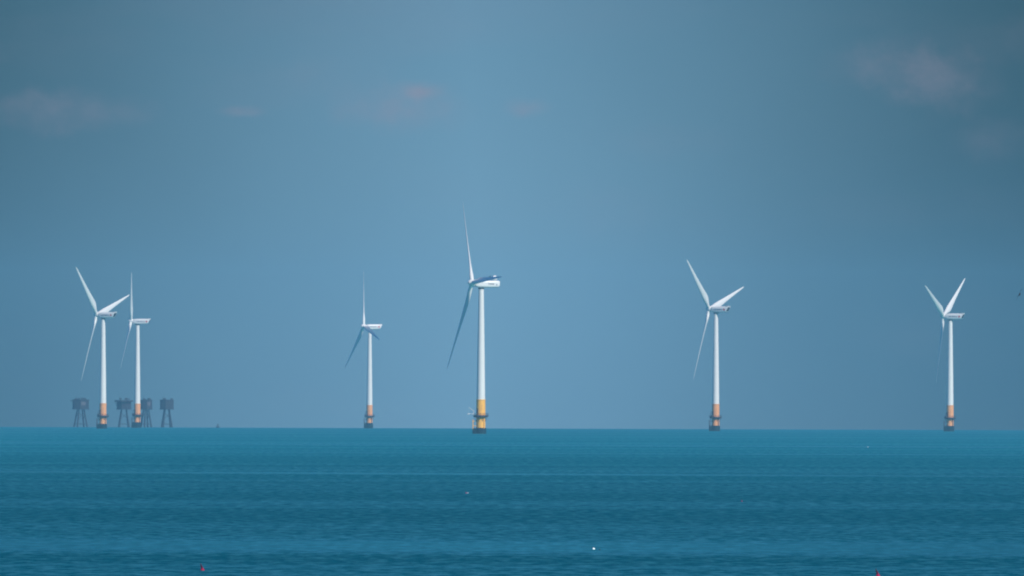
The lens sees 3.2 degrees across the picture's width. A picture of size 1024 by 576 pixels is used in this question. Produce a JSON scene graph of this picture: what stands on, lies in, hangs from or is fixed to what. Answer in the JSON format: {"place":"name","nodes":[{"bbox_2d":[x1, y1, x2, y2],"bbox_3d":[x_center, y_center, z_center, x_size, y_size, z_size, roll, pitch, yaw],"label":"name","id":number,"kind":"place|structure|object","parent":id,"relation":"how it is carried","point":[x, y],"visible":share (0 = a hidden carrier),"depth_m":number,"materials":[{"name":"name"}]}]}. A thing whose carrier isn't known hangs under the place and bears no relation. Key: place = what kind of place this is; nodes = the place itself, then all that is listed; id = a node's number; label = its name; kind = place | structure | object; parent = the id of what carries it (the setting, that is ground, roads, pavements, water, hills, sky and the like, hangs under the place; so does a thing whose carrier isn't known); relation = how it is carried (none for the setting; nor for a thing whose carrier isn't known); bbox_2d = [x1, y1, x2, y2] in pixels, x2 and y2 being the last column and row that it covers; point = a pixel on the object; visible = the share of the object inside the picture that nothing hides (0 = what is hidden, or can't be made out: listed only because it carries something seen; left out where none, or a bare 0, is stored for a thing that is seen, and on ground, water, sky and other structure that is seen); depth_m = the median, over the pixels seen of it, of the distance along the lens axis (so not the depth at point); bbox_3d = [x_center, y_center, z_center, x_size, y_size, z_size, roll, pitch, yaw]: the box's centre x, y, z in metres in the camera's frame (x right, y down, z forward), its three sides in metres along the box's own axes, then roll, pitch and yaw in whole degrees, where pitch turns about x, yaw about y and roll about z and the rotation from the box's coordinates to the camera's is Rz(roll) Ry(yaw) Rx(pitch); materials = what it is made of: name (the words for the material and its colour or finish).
{"place":"outdoors","nodes":[
{"label":"outdoors","id":0,"kind":"place"},
{"bbox_2d":[0,427,1023,575],"bbox_3d":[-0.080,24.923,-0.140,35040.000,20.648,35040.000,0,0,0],"label":"sea","id":1,"kind":"structure","parent":0,"point":[130,501],"depth_m":2512.46,"materials":[{"name":"liquid"}]},
{"bbox_2d":[72,396,88,426],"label":"sea fort","id":2,"kind":"structure","parent":1,"relation":"in","point":[81,403],"depth_m":14691.74,"materials":[{"name":"metal"}]},
{"bbox_2d":[76,268,128,428],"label":"wind turbine","id":3,"kind":"object","parent":1,"relation":"in","point":[103,314],"visible":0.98,"depth_m":11145.62,"materials":[{"name":"white metal"}]},
{"bbox_2d":[115,398,132,426],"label":"sea fort","id":4,"kind":"structure","parent":1,"relation":"in","point":[124,404],"depth_m":14792.35,"materials":[{"name":"metal"}]},
{"bbox_2d":[121,272,150,427],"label":"wind turbine","id":5,"kind":"object","parent":1,"relation":"in","point":[136,423],"visible":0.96,"depth_m":12345.68,"materials":[{"name":"white metal"}]},
{"bbox_2d":[140,398,151,426],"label":"sea fort","id":6,"kind":"structure","parent":1,"relation":"in","point":[146,405],"depth_m":14743.72,"materials":[{"name":"metal"}]},
{"bbox_2d":[160,398,173,426],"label":"sea fort","id":7,"kind":"structure","parent":1,"relation":"in","point":[165,405],"depth_m":14693.83,"materials":[{"name":"metal"}]},
{"bbox_2d":[345,271,381,427],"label":"wind turbine","id":8,"kind":"object","parent":1,"relation":"in","point":[369,414],"visible":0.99,"depth_m":12848.19,"materials":[{"name":"white metal"}]},
{"bbox_2d":[447,207,500,433],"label":"wind turbine","id":9,"kind":"object","parent":1,"relation":"in","point":[480,414],"visible":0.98,"depth_m":8598.63,"materials":[{"name":"white metal"}]},
{"bbox_2d":[687,260,742,430],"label":"wind turbine","id":10,"kind":"object","parent":1,"relation":"in","point":[716,308],"visible":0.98,"depth_m":10617.74,"materials":[{"name":"white metal"}]},
{"bbox_2d":[925,279,964,430],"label":"wind turbine","id":11,"kind":"object","parent":1,"relation":"in","point":[949,417],"visible":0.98,"depth_m":11095.33,"materials":[{"name":"white metal"}]},
{"bbox_2d":[0,0,1023,429],"label":"sky","id":12,"kind":"structure","parent":0,"point":[832,163],"materials":[{"name":"blue"}]}
]}

